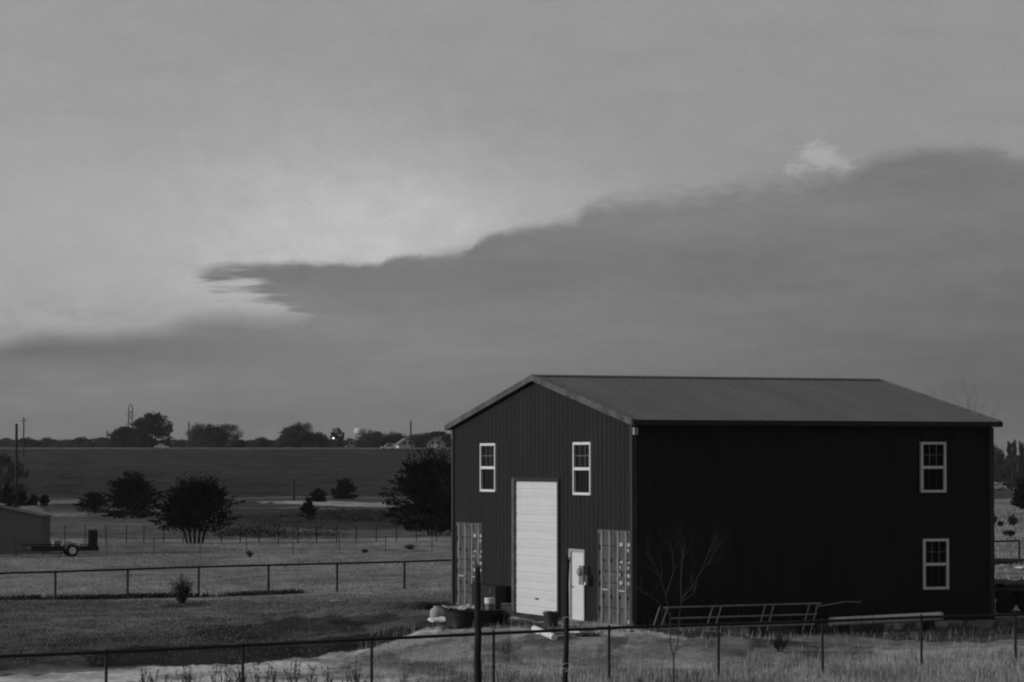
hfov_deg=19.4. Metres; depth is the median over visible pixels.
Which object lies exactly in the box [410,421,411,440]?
utility pole
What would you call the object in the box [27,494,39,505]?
bush
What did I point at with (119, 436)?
tree
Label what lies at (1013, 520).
bush
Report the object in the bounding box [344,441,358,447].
house
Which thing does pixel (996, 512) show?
meadow grass
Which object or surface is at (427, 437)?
tree
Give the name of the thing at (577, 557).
walk door
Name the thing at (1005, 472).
tree
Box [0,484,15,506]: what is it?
bush
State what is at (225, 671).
tall weed
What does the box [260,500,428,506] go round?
dirt path
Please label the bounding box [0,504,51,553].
shed
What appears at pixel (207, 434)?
tree
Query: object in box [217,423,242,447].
bare tree
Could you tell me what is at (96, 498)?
cedar tree
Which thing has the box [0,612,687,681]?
dirt driveway
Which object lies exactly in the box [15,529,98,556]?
utility trailer
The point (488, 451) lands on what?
window
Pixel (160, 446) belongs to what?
parked car
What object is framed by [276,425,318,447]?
tree
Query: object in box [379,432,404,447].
tree
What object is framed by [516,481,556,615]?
roll up door
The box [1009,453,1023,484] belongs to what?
tree
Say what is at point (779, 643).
bush
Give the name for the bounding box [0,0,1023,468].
sky
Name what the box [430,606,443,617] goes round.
gas cylinder
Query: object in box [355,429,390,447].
tree
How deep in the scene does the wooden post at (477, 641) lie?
47.81 m
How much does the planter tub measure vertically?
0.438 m
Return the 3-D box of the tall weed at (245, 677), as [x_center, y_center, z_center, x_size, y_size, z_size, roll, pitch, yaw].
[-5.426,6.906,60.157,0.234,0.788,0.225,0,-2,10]
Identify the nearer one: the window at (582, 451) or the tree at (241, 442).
the window at (582, 451)
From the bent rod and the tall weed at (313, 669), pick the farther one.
the bent rod
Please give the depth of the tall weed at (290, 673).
60.09 m
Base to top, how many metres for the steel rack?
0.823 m
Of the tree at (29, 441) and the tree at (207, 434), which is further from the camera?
the tree at (29, 441)
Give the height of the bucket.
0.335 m
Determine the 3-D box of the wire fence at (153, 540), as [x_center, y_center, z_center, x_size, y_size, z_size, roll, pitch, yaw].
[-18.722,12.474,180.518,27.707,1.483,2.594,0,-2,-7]
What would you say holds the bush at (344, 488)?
on the ground at (62, 511)
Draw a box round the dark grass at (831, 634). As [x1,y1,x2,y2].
[572,622,1022,637]
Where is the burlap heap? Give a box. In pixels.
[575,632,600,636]
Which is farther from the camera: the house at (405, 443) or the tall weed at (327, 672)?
the house at (405, 443)
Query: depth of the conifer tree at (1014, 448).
689.29 m
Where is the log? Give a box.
[995,558,1023,564]
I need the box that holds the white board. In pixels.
[428,616,445,622]
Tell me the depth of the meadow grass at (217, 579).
155.95 m
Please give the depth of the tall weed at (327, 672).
58.19 m
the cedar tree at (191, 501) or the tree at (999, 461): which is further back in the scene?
the tree at (999, 461)
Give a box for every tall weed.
[139,660,150,681]
[147,669,159,681]
[173,662,187,681]
[185,662,192,681]
[209,656,221,681]
[218,659,234,681]
[224,657,239,681]
[234,663,240,681]
[236,665,246,681]
[248,658,260,681]
[264,662,273,681]
[268,661,277,681]
[284,662,296,681]
[288,659,301,681]
[305,663,316,681]
[319,664,332,681]
[342,668,353,681]
[354,659,360,681]
[399,671,408,681]
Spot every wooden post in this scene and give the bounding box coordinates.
[291,480,295,500]
[474,563,481,681]
[561,555,572,681]
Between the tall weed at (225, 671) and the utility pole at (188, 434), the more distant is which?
the utility pole at (188, 434)
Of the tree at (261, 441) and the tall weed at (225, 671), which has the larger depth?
the tree at (261, 441)
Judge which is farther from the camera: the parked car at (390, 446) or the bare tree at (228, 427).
the bare tree at (228, 427)
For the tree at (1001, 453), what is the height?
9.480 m
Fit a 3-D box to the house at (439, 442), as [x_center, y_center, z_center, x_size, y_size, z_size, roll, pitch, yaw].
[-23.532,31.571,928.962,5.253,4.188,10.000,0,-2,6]
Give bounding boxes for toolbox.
[53,540,60,545]
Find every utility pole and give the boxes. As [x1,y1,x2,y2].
[14,424,17,506]
[20,417,26,456]
[188,421,189,447]
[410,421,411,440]
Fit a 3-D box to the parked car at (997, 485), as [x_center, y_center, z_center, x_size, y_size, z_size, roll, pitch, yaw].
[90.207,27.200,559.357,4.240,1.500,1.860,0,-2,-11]
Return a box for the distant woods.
[0,439,445,447]
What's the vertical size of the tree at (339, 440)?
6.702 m
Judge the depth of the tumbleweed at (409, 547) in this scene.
187.18 m
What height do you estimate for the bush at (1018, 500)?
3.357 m
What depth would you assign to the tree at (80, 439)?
970.69 m
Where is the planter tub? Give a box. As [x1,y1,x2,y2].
[541,610,559,626]
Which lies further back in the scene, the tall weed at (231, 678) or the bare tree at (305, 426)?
the bare tree at (305, 426)
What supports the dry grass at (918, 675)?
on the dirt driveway
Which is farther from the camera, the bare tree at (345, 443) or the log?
the bare tree at (345, 443)
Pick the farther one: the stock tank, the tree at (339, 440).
the tree at (339, 440)
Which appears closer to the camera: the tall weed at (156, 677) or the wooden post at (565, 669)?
the wooden post at (565, 669)
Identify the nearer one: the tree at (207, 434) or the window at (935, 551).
the window at (935, 551)
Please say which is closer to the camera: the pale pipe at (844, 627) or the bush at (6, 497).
the pale pipe at (844, 627)
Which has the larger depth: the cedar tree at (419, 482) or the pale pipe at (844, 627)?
the cedar tree at (419, 482)
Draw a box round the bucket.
[485,597,494,609]
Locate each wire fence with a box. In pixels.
[14,536,385,555]
[64,523,448,542]
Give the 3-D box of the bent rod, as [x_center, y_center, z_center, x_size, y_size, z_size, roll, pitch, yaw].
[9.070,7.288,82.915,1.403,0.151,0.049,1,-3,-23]
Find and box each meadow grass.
[0,540,450,601]
[994,507,1023,579]
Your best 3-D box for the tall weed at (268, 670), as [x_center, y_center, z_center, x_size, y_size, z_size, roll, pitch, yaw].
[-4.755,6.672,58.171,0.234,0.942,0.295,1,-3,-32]
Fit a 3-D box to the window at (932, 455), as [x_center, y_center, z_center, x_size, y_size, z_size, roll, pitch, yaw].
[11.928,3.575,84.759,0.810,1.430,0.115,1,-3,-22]
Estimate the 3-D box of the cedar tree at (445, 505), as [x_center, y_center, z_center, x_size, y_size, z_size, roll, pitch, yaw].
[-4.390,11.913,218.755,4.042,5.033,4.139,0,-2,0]
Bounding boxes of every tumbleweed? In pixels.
[246,551,253,556]
[403,543,414,548]
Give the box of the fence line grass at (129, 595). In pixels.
[0,589,304,600]
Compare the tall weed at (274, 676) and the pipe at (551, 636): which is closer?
the tall weed at (274, 676)
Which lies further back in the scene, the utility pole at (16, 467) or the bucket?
the utility pole at (16, 467)
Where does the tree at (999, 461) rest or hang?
on the ground at (62, 511)
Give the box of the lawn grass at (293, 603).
[0,594,495,663]
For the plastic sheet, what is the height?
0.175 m
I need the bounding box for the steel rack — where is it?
[653,602,821,631]
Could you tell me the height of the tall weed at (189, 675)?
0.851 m
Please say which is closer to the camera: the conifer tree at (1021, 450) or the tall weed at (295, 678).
the tall weed at (295, 678)
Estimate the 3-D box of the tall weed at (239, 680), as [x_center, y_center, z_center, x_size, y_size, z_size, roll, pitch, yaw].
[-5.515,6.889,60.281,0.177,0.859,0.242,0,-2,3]
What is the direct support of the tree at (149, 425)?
on the ground at (62, 511)
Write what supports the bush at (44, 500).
on the ground at (62, 511)
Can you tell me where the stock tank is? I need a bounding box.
[444,609,485,627]
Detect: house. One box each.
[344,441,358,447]
[394,437,414,447]
[426,436,446,447]
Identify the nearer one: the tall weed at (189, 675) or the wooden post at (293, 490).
the tall weed at (189, 675)
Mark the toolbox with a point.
(57, 542)
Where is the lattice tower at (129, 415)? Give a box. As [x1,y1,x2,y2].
[125,404,136,426]
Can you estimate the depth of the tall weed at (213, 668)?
59.65 m
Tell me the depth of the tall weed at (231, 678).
57.94 m
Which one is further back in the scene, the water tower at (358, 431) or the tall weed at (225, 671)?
the water tower at (358, 431)
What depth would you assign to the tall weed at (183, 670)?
58.19 m
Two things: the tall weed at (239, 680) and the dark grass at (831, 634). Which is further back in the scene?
the dark grass at (831, 634)
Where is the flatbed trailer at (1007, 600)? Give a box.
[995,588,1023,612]
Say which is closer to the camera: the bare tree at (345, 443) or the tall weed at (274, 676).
the tall weed at (274, 676)
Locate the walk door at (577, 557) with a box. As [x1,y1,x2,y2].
[571,552,582,620]
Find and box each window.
[480,443,496,491]
[573,442,591,494]
[919,442,946,491]
[923,539,948,589]
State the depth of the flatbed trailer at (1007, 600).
88.32 m
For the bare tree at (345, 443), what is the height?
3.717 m
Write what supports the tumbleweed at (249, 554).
on the ground at (62, 511)
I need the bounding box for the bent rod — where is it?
[817,601,860,606]
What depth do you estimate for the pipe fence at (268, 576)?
126.37 m
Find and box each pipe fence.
[0,540,1019,598]
[0,612,1023,681]
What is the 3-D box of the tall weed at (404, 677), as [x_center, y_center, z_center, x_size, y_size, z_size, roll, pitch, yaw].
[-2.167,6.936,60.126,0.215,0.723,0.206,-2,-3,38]
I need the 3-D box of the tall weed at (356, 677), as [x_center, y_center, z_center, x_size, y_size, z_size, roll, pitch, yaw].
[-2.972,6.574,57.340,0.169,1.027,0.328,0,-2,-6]
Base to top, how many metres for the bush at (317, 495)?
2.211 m
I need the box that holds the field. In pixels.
[0,449,450,497]
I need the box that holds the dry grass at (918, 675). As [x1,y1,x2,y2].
[335,614,1023,681]
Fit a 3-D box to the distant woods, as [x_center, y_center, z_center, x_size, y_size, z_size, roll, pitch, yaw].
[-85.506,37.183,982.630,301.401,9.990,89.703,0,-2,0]
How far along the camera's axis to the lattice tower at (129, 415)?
1698.73 m
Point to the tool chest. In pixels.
(486, 616)
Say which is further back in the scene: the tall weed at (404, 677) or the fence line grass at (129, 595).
the fence line grass at (129, 595)
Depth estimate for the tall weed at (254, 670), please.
58.60 m
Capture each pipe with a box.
[531,626,557,640]
[828,612,943,632]
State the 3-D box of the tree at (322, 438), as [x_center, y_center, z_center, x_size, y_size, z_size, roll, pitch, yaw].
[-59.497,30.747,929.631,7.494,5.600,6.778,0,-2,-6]
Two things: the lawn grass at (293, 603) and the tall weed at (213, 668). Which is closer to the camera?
the tall weed at (213, 668)
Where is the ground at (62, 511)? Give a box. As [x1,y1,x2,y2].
[0,447,1023,681]
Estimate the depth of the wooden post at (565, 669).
47.32 m
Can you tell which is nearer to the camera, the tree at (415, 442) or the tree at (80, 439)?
the tree at (415, 442)
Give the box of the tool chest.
[481,609,504,622]
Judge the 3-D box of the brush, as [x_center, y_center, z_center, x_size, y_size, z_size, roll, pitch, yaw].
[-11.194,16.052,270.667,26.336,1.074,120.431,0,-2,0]
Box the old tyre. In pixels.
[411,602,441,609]
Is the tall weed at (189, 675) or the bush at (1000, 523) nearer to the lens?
the tall weed at (189, 675)
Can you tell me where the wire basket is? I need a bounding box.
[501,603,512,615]
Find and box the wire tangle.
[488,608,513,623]
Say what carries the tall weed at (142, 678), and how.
on the dirt driveway
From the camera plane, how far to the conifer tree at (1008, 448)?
719.26 m
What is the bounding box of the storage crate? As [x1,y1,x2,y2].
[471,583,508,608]
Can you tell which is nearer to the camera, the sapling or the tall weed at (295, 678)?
the tall weed at (295, 678)
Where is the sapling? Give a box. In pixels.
[627,517,732,681]
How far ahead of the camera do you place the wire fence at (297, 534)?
204.62 m
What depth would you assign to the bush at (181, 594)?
116.96 m
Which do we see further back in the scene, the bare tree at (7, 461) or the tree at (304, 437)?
the tree at (304, 437)
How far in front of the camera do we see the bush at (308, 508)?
280.90 m
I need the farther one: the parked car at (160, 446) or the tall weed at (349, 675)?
the parked car at (160, 446)
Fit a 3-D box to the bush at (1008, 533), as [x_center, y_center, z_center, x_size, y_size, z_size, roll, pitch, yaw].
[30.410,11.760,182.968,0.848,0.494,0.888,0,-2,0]
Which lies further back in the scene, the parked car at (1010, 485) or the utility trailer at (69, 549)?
the parked car at (1010, 485)
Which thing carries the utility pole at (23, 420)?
on the field
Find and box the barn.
[444,374,1002,625]
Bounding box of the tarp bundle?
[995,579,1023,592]
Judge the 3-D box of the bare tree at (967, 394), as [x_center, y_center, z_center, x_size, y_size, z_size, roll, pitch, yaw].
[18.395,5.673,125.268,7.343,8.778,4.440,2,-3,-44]
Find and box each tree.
[0,451,28,504]
[18,437,38,446]
[72,491,112,512]
[75,436,90,444]
[99,468,164,517]
[107,426,145,447]
[127,412,174,447]
[147,471,245,542]
[185,421,206,447]
[186,423,230,447]
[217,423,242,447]
[232,439,251,447]
[250,436,272,446]
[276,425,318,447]
[287,422,314,447]
[311,431,330,447]
[329,428,344,447]
[342,438,358,446]
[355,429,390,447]
[378,441,450,534]
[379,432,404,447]
[405,433,425,447]
[413,431,450,447]
[425,471,450,534]
[929,372,999,417]
[994,444,998,472]
[994,453,1003,483]
[995,448,1004,477]
[999,455,1011,482]
[1006,441,1011,460]
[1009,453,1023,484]
[1011,439,1016,478]
[1018,440,1023,480]
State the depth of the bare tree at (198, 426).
949.22 m
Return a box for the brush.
[201,507,450,540]
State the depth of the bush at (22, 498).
359.23 m
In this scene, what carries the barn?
on the ground at (62, 511)
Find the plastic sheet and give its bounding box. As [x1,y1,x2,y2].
[457,604,482,609]
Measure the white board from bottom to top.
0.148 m
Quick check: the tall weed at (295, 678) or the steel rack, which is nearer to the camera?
the tall weed at (295, 678)
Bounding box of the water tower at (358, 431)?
[354,428,365,438]
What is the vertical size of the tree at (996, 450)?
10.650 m
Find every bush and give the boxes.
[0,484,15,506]
[13,490,28,505]
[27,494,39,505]
[38,495,49,505]
[170,573,193,603]
[299,497,317,519]
[310,488,326,501]
[330,477,358,498]
[768,633,789,651]
[997,520,1003,526]
[1002,530,1014,535]
[1008,514,1018,525]
[1010,477,1023,508]
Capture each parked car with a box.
[154,444,168,448]
[380,444,395,449]
[994,482,1006,489]
[1000,482,1016,489]
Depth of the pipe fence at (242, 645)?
63.76 m

